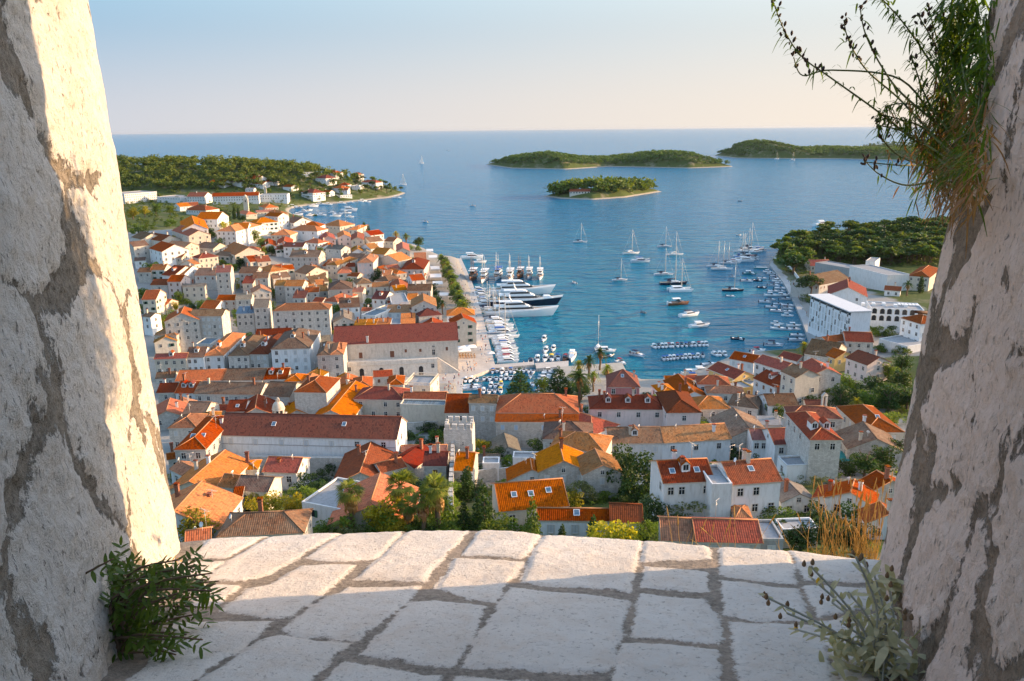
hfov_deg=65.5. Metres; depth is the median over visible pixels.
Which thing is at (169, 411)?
house
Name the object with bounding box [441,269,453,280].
tree
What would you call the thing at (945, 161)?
hanging plant
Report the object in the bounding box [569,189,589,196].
islet villa
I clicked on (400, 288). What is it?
house
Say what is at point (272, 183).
house
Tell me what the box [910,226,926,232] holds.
pine tree
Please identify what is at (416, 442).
shrub
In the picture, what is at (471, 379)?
motor boat
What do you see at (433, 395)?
house
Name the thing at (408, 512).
fan palm
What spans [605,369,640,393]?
pink villa
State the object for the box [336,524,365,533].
shrub
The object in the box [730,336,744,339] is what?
motor boat
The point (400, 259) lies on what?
house
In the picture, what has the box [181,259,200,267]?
house
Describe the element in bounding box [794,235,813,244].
pine tree
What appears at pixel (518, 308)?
superyacht
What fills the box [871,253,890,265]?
pine tree
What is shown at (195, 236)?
house
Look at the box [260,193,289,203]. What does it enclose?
house
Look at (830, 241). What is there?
pine tree
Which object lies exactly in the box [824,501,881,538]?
shrub
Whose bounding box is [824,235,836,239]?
pine tree
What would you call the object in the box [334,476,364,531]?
fan palm
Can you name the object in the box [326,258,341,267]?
house
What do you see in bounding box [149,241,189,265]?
house
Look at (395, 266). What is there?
house
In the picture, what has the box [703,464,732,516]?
house
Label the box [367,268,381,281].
tree
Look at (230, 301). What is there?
house
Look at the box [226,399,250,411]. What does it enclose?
house
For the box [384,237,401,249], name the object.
house
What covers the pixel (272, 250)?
tree
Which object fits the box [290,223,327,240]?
house
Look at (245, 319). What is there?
house
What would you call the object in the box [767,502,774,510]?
window
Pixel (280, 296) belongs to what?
house
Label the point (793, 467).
house
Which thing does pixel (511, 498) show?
house
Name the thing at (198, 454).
window
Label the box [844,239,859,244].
pine tree
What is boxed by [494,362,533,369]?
breakwater pavement
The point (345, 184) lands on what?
house
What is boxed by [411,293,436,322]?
house
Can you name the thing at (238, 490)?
house
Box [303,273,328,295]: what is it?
house
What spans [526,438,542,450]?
shrub
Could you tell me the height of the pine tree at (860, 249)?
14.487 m
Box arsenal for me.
[333,322,458,376]
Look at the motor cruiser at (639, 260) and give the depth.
579.15 m
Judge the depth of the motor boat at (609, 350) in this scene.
348.29 m
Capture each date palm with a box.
[331,517,353,532]
[401,233,410,242]
[437,300,446,313]
[444,274,457,282]
[452,294,464,305]
[453,285,463,293]
[457,300,471,307]
[567,368,594,406]
[572,360,585,371]
[581,354,597,379]
[587,370,600,391]
[592,347,608,369]
[600,364,612,375]
[798,341,807,355]
[902,280,913,295]
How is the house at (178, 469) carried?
on the terrain at (923, 300)
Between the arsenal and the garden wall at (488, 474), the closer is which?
the garden wall at (488, 474)
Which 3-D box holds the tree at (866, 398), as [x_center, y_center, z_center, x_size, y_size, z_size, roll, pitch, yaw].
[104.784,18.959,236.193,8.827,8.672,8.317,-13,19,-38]
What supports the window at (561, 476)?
in the house at (558, 460)
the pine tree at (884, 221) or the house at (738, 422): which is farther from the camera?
the pine tree at (884, 221)
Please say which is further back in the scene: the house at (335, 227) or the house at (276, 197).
the house at (276, 197)
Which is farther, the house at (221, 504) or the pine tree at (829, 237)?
the pine tree at (829, 237)
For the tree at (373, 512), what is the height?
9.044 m
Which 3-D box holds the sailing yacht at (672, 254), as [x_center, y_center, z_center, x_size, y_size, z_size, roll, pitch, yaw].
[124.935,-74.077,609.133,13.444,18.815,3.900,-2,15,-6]
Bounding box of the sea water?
[111,126,953,394]
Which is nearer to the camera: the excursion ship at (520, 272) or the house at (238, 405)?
the house at (238, 405)
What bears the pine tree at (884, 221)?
on the terrain at (923, 300)
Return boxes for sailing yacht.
[400,175,406,184]
[477,282,495,309]
[481,284,494,312]
[483,300,504,319]
[485,291,510,325]
[487,297,519,339]
[573,226,586,242]
[595,317,600,352]
[612,259,626,280]
[622,230,638,254]
[654,249,673,275]
[657,228,671,246]
[659,248,687,284]
[666,234,682,255]
[707,241,726,266]
[711,243,731,269]
[719,245,735,263]
[722,263,743,290]
[736,234,756,256]
[740,226,757,248]
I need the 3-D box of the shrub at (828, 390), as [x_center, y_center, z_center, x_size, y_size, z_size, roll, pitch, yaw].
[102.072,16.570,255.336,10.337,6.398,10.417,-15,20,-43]
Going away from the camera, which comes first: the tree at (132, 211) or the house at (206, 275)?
the house at (206, 275)
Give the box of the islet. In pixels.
[544,174,660,199]
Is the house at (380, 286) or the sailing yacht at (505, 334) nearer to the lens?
the sailing yacht at (505, 334)
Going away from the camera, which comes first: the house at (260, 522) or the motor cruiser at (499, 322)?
the house at (260, 522)
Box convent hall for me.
[220,412,407,455]
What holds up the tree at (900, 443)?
on the terrain at (923, 300)
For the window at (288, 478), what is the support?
in the house at (289, 468)
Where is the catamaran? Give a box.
[667,261,692,291]
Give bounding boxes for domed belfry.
[272,397,286,412]
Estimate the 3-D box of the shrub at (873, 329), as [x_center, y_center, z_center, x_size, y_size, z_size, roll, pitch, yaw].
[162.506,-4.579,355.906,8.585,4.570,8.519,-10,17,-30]
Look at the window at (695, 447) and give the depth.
190.61 m
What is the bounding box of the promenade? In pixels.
[769,259,814,342]
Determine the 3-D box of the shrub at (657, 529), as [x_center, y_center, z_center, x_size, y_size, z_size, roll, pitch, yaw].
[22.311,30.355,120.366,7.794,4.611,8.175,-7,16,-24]
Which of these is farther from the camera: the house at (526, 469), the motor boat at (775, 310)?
the motor boat at (775, 310)
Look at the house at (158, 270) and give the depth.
454.57 m
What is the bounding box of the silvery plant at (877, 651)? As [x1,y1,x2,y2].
[758,550,925,680]
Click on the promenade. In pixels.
(801, 312)
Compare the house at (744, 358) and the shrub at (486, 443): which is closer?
the shrub at (486, 443)
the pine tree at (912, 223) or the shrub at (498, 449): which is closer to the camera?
the shrub at (498, 449)
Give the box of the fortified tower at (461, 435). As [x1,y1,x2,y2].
[444,416,474,459]
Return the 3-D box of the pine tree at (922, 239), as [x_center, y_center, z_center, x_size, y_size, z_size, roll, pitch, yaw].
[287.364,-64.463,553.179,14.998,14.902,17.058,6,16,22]
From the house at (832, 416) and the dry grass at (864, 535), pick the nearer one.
the dry grass at (864, 535)
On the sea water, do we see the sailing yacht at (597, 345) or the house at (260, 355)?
the sailing yacht at (597, 345)
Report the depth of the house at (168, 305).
408.18 m
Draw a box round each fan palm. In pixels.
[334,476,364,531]
[384,467,421,514]
[396,494,417,531]
[408,484,435,530]
[419,469,454,529]
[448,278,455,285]
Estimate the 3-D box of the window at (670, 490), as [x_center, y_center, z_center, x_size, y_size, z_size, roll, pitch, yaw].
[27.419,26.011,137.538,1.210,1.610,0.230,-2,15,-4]
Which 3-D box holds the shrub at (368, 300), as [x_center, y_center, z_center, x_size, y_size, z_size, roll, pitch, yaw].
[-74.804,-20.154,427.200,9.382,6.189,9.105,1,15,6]
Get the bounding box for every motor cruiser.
[298,209,308,212]
[329,213,340,216]
[340,206,357,211]
[460,252,481,259]
[472,286,485,290]
[473,259,486,263]
[474,289,487,293]
[474,292,490,297]
[477,300,488,304]
[485,316,508,322]
[487,320,513,329]
[487,326,516,334]
[488,324,513,330]
[491,335,513,340]
[492,337,514,344]
[493,340,516,346]
[495,343,515,347]
[495,345,517,351]
[495,350,518,357]
[496,348,517,352]
[497,353,518,359]
[497,356,518,363]
[568,349,576,361]
[630,257,650,262]
[678,310,698,317]
[688,321,709,327]
[691,366,705,370]
[736,256,754,261]
[749,250,761,252]
[754,247,766,250]
[812,220,825,225]
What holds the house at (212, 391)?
on the terrain at (923, 300)
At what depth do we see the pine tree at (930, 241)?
546.04 m
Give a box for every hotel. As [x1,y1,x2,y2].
[808,293,872,336]
[861,301,923,332]
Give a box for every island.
[486,149,731,168]
[714,138,926,160]
[863,141,928,148]
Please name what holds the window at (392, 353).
in the arsenal
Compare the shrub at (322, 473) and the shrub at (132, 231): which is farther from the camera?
the shrub at (132, 231)
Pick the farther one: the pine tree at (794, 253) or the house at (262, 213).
the house at (262, 213)
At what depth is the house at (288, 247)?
521.12 m
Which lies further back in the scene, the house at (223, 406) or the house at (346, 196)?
the house at (346, 196)
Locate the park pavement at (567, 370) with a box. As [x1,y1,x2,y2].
[552,362,639,382]
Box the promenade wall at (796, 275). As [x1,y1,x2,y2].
[774,257,798,277]
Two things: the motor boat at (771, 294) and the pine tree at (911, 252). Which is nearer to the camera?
the motor boat at (771, 294)
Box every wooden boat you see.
[562,353,567,360]
[666,297,688,305]
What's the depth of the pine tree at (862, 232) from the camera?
581.71 m
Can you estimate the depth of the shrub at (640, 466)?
158.20 m
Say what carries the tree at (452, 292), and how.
on the terrain at (923, 300)
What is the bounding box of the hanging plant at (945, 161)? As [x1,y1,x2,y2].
[770,0,1022,258]
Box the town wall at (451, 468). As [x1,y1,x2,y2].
[447,441,454,512]
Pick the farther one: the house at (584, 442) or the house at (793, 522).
the house at (584, 442)
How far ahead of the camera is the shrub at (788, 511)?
133.47 m
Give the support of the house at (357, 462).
on the terrain at (923, 300)
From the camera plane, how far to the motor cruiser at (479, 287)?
484.23 m
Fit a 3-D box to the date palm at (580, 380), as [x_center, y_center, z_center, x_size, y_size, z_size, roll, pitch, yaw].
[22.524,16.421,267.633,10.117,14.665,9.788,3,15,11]
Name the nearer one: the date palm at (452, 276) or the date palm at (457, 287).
the date palm at (457, 287)
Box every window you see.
[181,453,186,459]
[195,452,200,458]
[228,438,233,444]
[278,439,283,445]
[286,476,291,482]
[303,440,308,446]
[311,509,316,517]
[358,352,362,358]
[390,350,394,357]
[509,514,515,522]
[547,524,554,533]
[560,475,565,482]
[571,524,578,533]
[599,477,604,484]
[640,446,644,452]
[652,446,657,451]
[667,487,673,495]
[678,486,685,494]
[694,444,698,450]
[716,442,721,448]
[737,488,743,496]
[751,503,758,511]
[753,487,759,495]
[754,443,758,448]
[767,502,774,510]
[767,545,775,549]
[778,447,783,453]
[796,497,801,502]
[803,505,809,512]
[814,443,819,449]
[829,443,835,449]
[830,421,835,427]
[833,503,838,512]
[894,309,899,314]
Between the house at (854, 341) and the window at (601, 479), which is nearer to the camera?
the window at (601, 479)
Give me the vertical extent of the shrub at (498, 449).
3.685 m
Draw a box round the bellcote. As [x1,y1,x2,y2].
[821,392,827,405]
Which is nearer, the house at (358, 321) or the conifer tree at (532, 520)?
the conifer tree at (532, 520)
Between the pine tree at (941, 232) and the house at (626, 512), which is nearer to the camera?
the house at (626, 512)
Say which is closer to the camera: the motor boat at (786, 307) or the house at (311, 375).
the house at (311, 375)
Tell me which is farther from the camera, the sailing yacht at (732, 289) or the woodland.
the woodland
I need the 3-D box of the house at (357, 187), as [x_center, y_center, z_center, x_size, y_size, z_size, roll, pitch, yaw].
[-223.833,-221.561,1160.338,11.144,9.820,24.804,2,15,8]
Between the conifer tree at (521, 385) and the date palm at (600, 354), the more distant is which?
the date palm at (600, 354)
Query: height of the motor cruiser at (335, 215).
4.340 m
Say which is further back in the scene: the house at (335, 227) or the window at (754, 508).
the house at (335, 227)
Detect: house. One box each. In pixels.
[122,191,156,203]
[129,240,150,262]
[131,231,157,247]
[134,254,146,268]
[137,267,152,282]
[141,289,166,315]
[142,309,161,335]
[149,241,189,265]
[150,261,171,279]
[150,279,168,298]
[151,232,180,245]
[153,345,188,372]
[154,328,178,352]
[154,329,180,352]
[155,365,177,388]
[156,378,178,402]
[156,397,186,430]
[157,195,186,202]
[162,265,187,278]
[164,306,201,351]
[165,299,178,314]
[166,442,175,478]
[167,275,190,299]
[167,403,208,450]
[169,240,199,255]
[169,449,248,493]
[169,452,193,483]
[171,225,210,244]
[171,480,243,541]
[173,202,190,210]
[173,415,223,462]
[174,372,200,399]
[175,369,226,381]
[176,253,192,264]
[178,393,197,403]
[180,215,208,232]
[180,263,197,283]
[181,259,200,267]
[182,280,208,302]
[182,401,219,413]
[183,200,198,206]
[184,508,212,541]
[186,205,218,214]
[187,191,212,203]
[187,342,211,368]
[190,309,231,338]
[192,251,218,267]
[193,377,268,403]
[194,266,217,289]
[195,338,219,347]
[197,212,228,230]
[199,241,227,254]
[199,300,225,308]
[203,404,221,415]
[205,332,245,368]
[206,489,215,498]
[209,178,230,187]
[212,192,260,203]
[215,265,235,294]
[216,223,260,245]
[216,251,231,262]
[216,294,236,315]
[216,497,312,537]
[217,470,244,492]
[219,397,227,414]
[222,368,267,381]
[223,242,264,268]
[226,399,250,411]
[228,334,266,367]
[231,177,251,187]
[233,486,244,511]
[234,220,250,245]
[235,290,254,308]
[235,461,282,509]
[236,210,256,218]
[236,304,255,335]
[238,262,262,289]
[242,276,256,292]
[243,255,256,265]
[243,394,275,412]
[244,451,262,474]
[245,187,255,191]
[249,217,278,231]
[249,333,282,367]
[250,280,271,300]
[252,181,269,188]
[252,270,270,287]
[253,174,266,180]
[253,298,273,328]
[254,223,268,234]
[254,255,270,266]
[255,208,272,216]
[255,328,292,336]
[258,203,278,209]
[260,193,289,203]
[261,238,276,254]
[261,263,288,287]
[261,454,310,489]
[263,363,293,382]
[263,373,301,405]
[265,209,289,230]
[266,179,279,185]
[268,209,288,214]
[270,271,290,288]
[270,328,320,373]
[271,227,297,241]
[273,302,333,335]
[274,276,286,301]
[275,242,283,256]
[276,236,292,245]
[282,263,294,278]
[283,184,298,191]
[283,242,307,257]
[284,280,308,302]
[284,400,307,413]
[285,373,308,382]
[289,214,310,228]
[289,246,325,271]
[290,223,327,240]
[293,289,308,302]
[293,375,340,413]
[295,265,327,279]
[301,189,325,201]
[301,373,317,382]
[302,477,359,526]
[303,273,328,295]
[304,221,325,227]
[305,237,328,249]
[305,284,320,301]
[307,276,323,286]
[307,361,328,375]
[312,282,328,297]
[312,297,327,302]
[315,175,336,185]
[315,380,368,414]
[316,339,333,376]
[320,231,335,244]
[320,335,330,343]
[321,242,330,251]
[322,258,332,269]
[323,190,334,196]
[324,293,357,311]
[325,219,354,234]
[325,243,349,258]
[326,256,357,278]
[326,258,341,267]
[327,472,419,532]
[328,170,342,178]
[328,280,352,297]
[330,342,347,376]
[332,185,349,192]
[333,309,354,325]
[334,441,398,480]
[335,194,351,197]
[337,230,350,248]
[337,266,351,280]
[339,297,359,320]
[339,372,357,386]
[340,182,351,188]
[340,188,349,194]
[341,251,366,260]
[341,374,352,386]
[345,259,355,271]
[347,272,363,281]
[348,225,366,234]
[351,231,363,247]
[351,245,363,252]
[352,184,363,189]
[352,277,372,295]
[352,284,365,302]
[353,370,372,385]
[353,383,409,415]
[354,317,366,324]
[357,253,378,280]
[361,180,382,188]
[361,243,378,250]
[361,248,371,253]
[361,304,373,313]
[361,304,390,318]
[363,229,383,242]
[364,234,383,247]
[365,318,377,324]
[371,247,396,265]
[371,291,393,308]
[372,281,388,294]
[373,369,392,385]
[373,451,406,474]
[374,274,400,290]
[375,303,390,309]
[376,317,391,324]
[377,265,406,280]
[380,252,411,267]
[381,269,393,276]
[383,264,400,269]
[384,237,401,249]
[387,304,410,317]
[387,375,405,387]
[389,284,406,296]
[389,293,408,303]
[390,278,407,293]
[391,318,400,323]
[396,241,409,256]
[398,438,432,479]
[400,257,429,278]
[400,312,414,323]
[400,399,445,427]
[400,436,447,452]
[402,386,447,399]
[404,372,438,390]
[406,271,424,283]
[407,281,432,296]
[407,293,418,303]
[409,308,442,322]
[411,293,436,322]
[414,252,425,258]
[422,442,449,484]
[423,317,442,322]
[444,393,471,421]
[446,307,474,321]
[448,313,476,345]
[453,446,478,486]
[468,388,498,439]
[478,445,500,469]
[482,457,499,480]
[490,478,569,530]
[491,432,520,457]
[495,388,579,413]
[495,407,578,447]
[505,453,538,481]
[513,451,538,464]
[535,437,583,493]
[536,507,610,536]
[542,409,592,448]
[549,428,613,454]
[577,448,621,497]
[579,403,620,434]
[587,388,662,426]
[603,424,663,464]
[609,502,643,539]
[649,442,712,518]
[651,381,674,394]
[655,383,701,425]
[657,515,696,544]
[660,412,731,463]
[663,373,705,396]
[683,369,696,380]
[687,498,763,548]
[692,395,730,422]
[695,370,730,391]
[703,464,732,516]
[704,379,744,403]
[707,361,754,380]
[709,399,764,457]
[710,443,783,518]
[727,391,761,416]
[729,350,759,373]
[730,380,752,394]
[731,504,752,517]
[742,379,753,385]
[746,416,768,458]
[753,354,792,376]
[753,369,780,395]
[756,410,782,427]
[758,386,798,423]
[758,519,783,549]
[761,417,785,467]
[774,517,817,547]
[777,455,806,482]
[778,351,803,363]
[779,478,812,512]
[780,361,819,404]
[783,405,843,430]
[785,411,842,483]
[790,270,850,296]
[797,354,841,402]
[802,399,827,405]
[803,335,846,363]
[804,257,828,271]
[812,479,834,513]
[814,261,851,276]
[815,334,843,343]
[823,477,878,520]
[825,347,850,371]
[828,277,867,307]
[835,421,902,466]
[836,404,904,447]
[840,327,873,353]
[844,349,890,384]
[849,264,908,290]
[856,498,892,539]
[861,465,895,503]
[879,335,920,353]
[884,282,901,295]
[899,314,926,341]
[908,265,937,290]
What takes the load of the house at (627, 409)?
on the terrain at (923, 300)
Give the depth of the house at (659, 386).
256.73 m
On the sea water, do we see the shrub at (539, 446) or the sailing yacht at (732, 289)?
the sailing yacht at (732, 289)
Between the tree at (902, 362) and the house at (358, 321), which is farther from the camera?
the house at (358, 321)
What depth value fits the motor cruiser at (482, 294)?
464.22 m
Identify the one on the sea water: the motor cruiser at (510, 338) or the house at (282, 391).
the motor cruiser at (510, 338)
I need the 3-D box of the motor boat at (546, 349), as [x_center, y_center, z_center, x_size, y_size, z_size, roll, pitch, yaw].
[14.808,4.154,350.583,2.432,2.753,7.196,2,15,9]
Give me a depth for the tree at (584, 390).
276.22 m
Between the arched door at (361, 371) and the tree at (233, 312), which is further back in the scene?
the tree at (233, 312)
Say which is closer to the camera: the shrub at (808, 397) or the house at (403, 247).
the shrub at (808, 397)
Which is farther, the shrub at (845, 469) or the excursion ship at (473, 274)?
the excursion ship at (473, 274)
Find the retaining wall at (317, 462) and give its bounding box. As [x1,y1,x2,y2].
[237,454,342,475]
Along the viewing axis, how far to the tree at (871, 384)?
253.26 m
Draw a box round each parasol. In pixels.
[458,348,470,355]
[464,345,476,347]
[839,450,851,463]
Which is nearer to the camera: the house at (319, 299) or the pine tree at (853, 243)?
the house at (319, 299)
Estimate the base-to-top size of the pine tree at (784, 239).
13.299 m
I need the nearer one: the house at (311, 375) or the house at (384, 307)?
the house at (311, 375)
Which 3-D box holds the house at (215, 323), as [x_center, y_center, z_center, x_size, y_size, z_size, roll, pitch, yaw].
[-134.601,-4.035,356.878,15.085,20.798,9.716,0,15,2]
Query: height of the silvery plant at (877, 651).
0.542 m
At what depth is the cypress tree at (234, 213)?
822.95 m
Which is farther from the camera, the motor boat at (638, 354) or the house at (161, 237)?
the house at (161, 237)
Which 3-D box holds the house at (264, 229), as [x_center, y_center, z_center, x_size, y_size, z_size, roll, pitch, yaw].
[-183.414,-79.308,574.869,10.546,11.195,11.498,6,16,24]
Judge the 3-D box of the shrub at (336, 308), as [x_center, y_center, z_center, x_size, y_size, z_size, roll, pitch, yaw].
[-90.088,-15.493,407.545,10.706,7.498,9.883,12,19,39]
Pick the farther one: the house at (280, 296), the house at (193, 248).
the house at (193, 248)
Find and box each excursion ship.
[467,261,477,280]
[480,254,488,282]
[493,263,502,280]
[506,258,513,279]
[515,259,523,278]
[526,255,532,278]
[537,259,543,279]
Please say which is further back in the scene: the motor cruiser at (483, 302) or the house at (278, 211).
the house at (278, 211)
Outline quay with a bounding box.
[373,258,494,392]
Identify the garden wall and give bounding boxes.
[406,421,437,432]
[478,467,507,481]
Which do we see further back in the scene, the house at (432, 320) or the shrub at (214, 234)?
the shrub at (214, 234)
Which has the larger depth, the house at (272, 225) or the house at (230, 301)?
the house at (272, 225)
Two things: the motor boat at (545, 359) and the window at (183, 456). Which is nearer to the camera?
the window at (183, 456)
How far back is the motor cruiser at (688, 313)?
412.33 m
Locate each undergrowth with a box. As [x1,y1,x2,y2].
[119,162,394,224]
[169,407,908,555]
[773,231,943,274]
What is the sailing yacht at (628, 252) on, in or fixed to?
on the sea water
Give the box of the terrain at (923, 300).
[119,164,940,559]
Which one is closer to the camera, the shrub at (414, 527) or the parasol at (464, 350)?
the shrub at (414, 527)
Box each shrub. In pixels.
[86,535,226,662]
[128,228,136,233]
[134,227,149,232]
[138,288,147,298]
[142,262,158,266]
[161,315,166,328]
[164,218,176,226]
[178,298,191,304]
[186,302,195,308]
[194,299,204,308]
[209,231,216,237]
[219,259,228,264]
[220,221,230,227]
[235,278,239,288]
[242,492,270,510]
[246,490,289,511]
[271,491,303,509]
[287,485,317,504]
[289,472,324,490]
[308,479,331,489]
[309,468,331,482]
[313,518,339,532]
[319,463,335,476]
[332,304,339,313]
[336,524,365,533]
[339,512,398,532]
[363,298,371,306]
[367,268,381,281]
[372,515,411,531]
[399,519,438,531]
[407,430,414,440]
[409,477,432,489]
[410,436,424,443]
[411,515,438,530]
[414,506,447,527]
[416,421,436,431]
[423,436,443,443]
[427,517,471,530]
[432,424,444,434]
[433,495,472,527]
[445,518,470,530]
[454,479,461,500]
[466,516,486,530]
[472,511,508,530]
[473,479,488,496]
[475,439,491,451]
[485,445,510,458]
[490,516,518,531]
[501,454,512,466]
[506,523,536,531]
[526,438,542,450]
[566,480,598,501]
[566,488,583,506]
[585,519,647,540]
[594,490,616,503]
[606,443,653,505]
[616,480,644,499]
[617,452,649,481]
[618,493,636,502]
[620,479,649,503]
[636,523,658,540]
[639,493,706,526]
[641,497,682,523]
[643,519,658,538]
[700,417,708,423]
[729,447,740,459]
[757,506,795,518]
[765,514,794,543]
[767,506,795,518]
[799,293,810,300]
[800,475,830,489]
[802,395,827,400]
[819,388,838,399]
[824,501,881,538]
[838,457,857,476]
[842,382,867,402]
[849,396,863,404]
[866,455,884,473]
[869,326,883,336]
[870,387,901,406]
[873,343,887,352]
[881,325,897,336]
[883,411,907,424]
[884,383,911,408]
[891,346,912,353]
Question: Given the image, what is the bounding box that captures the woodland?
[116,154,361,187]
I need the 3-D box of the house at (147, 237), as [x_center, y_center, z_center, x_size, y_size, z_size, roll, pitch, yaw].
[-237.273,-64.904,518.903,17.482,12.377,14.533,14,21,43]
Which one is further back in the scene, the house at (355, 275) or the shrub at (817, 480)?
the house at (355, 275)
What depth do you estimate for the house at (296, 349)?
308.36 m
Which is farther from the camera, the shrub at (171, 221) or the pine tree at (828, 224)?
the shrub at (171, 221)
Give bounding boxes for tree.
[125,207,138,218]
[138,206,150,216]
[149,204,161,213]
[166,205,176,215]
[171,301,178,310]
[172,291,183,301]
[177,506,220,541]
[231,309,236,320]
[232,205,235,218]
[235,258,244,268]
[237,215,245,221]
[251,230,260,240]
[256,236,264,245]
[266,245,275,255]
[329,178,336,185]
[360,493,401,531]
[413,237,423,245]
[427,429,443,443]
[434,295,441,303]
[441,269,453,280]
[441,481,457,505]
[447,284,460,294]
[448,289,456,299]
[456,497,471,530]
[459,466,474,501]
[470,478,498,529]
[503,367,535,394]
[522,493,542,535]
[533,377,548,392]
[540,366,577,395]
[558,523,566,535]
[573,383,591,399]
[586,514,596,536]
[635,516,649,540]
[764,403,783,418]
[769,242,779,256]
[774,254,788,271]
[775,236,791,242]
[776,241,798,252]
[777,255,810,273]
[781,520,821,551]
[783,251,802,258]
[784,230,798,237]
[786,258,797,274]
[789,238,806,248]
[790,246,808,265]
[792,230,814,236]
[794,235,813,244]
[794,275,824,293]
[798,246,816,255]
[804,256,818,258]
[804,499,829,526]
[805,240,826,256]
[811,235,823,250]
[811,514,855,554]
[812,227,829,232]
[814,230,830,235]
[815,238,827,255]
[817,240,845,256]
[818,221,840,227]
[824,232,840,237]
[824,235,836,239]
[826,246,843,261]
[828,383,855,406]
[829,241,844,258]
[830,228,845,234]
[832,252,848,262]
[835,235,860,241]
[837,522,877,557]
[840,372,862,390]
[842,220,860,230]
[843,245,867,263]
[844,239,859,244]
[845,251,864,264]
[846,241,861,258]
[847,229,860,235]
[849,450,880,476]
[851,243,872,260]
[852,228,875,234]
[852,233,865,241]
[856,229,869,235]
[856,389,883,409]
[857,222,873,228]
[860,239,878,246]
[861,235,883,241]
[862,373,887,391]
[869,245,884,255]
[869,445,902,471]
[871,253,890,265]
[873,229,891,237]
[873,382,906,411]
[874,219,890,227]
[878,231,894,237]
[880,247,903,264]
[881,243,898,260]
[882,224,901,232]
[882,361,900,377]
[883,238,905,245]
[883,240,905,258]
[885,369,912,388]
[887,220,901,224]
[888,224,901,232]
[889,438,903,448]
[890,352,913,370]
[891,247,905,263]
[893,217,906,224]
[893,233,908,239]
[898,386,912,409]
[902,216,920,222]
[902,222,919,227]
[902,225,914,231]
[902,247,921,262]
[904,236,924,246]
[905,232,932,239]
[907,247,921,260]
[909,245,920,260]
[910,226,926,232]
[911,241,930,248]
[916,244,925,260]
[916,276,924,292]
[918,237,930,244]
[920,244,940,262]
[921,225,933,233]
[922,249,939,264]
[926,240,942,246]
[929,226,940,234]
[930,220,948,235]
[932,227,946,234]
[932,235,944,253]
[933,241,942,257]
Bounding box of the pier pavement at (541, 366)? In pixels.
[535,361,568,371]
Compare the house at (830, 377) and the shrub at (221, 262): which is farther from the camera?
the shrub at (221, 262)
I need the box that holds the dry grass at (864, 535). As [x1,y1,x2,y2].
[667,472,892,559]
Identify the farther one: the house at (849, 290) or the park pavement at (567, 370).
the house at (849, 290)
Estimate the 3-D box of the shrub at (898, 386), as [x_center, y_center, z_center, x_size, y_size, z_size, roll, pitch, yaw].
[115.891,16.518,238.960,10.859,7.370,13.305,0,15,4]
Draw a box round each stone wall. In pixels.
[0,0,180,680]
[879,0,1023,680]
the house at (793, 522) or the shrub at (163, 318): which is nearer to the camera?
the house at (793, 522)
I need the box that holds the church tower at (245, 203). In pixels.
[243,195,248,210]
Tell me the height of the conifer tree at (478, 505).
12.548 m
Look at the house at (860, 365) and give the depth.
274.71 m
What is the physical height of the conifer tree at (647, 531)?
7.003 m
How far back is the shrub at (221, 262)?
487.14 m
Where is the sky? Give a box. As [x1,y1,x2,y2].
[88,0,990,133]
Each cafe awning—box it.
[430,266,439,269]
[430,273,441,281]
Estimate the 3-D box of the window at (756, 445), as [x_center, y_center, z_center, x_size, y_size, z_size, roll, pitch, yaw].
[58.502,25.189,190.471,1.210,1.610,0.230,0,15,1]
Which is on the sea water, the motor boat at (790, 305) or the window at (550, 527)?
the motor boat at (790, 305)
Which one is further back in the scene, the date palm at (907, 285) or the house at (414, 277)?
the house at (414, 277)
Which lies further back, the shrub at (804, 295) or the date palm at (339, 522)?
the shrub at (804, 295)
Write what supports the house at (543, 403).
on the terrain at (923, 300)
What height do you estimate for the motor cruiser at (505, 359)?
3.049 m
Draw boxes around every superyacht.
[484,295,558,317]
[488,274,555,295]
[490,282,562,305]
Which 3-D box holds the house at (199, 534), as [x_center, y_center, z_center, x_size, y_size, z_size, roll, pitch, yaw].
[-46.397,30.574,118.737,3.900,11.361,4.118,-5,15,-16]
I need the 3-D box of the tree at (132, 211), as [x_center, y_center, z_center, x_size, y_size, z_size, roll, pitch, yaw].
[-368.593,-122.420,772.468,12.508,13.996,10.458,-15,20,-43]
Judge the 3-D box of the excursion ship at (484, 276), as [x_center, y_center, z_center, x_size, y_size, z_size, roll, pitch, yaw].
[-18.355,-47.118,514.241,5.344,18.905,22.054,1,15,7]
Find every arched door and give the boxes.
[359,368,364,375]
[399,366,403,374]
[418,366,423,374]
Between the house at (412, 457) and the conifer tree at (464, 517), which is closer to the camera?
the conifer tree at (464, 517)
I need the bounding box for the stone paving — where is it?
[101,530,917,680]
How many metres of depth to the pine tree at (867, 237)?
566.38 m
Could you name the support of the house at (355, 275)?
on the terrain at (923, 300)
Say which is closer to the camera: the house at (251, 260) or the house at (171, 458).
the house at (171, 458)
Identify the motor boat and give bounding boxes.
[461,383,481,386]
[462,385,480,390]
[468,375,474,382]
[535,354,539,361]
[538,372,551,376]
[542,354,547,361]
[543,346,548,352]
[548,353,553,361]
[555,353,560,360]
[598,346,615,352]
[614,357,625,364]
[629,349,644,356]
[700,361,715,365]
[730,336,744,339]
[740,277,753,281]
[742,270,756,274]
[749,346,765,351]
[758,300,771,302]
[763,340,783,345]
[764,292,778,295]
[769,308,783,311]
[770,320,783,324]
[770,324,786,329]
[778,296,790,299]
[780,303,794,306]
[780,305,793,308]
[781,312,793,316]
[786,322,800,326]
[787,337,805,340]
[789,333,804,335]
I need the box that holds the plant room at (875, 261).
[865,257,879,265]
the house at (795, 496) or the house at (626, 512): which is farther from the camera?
the house at (795, 496)
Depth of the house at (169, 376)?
292.03 m

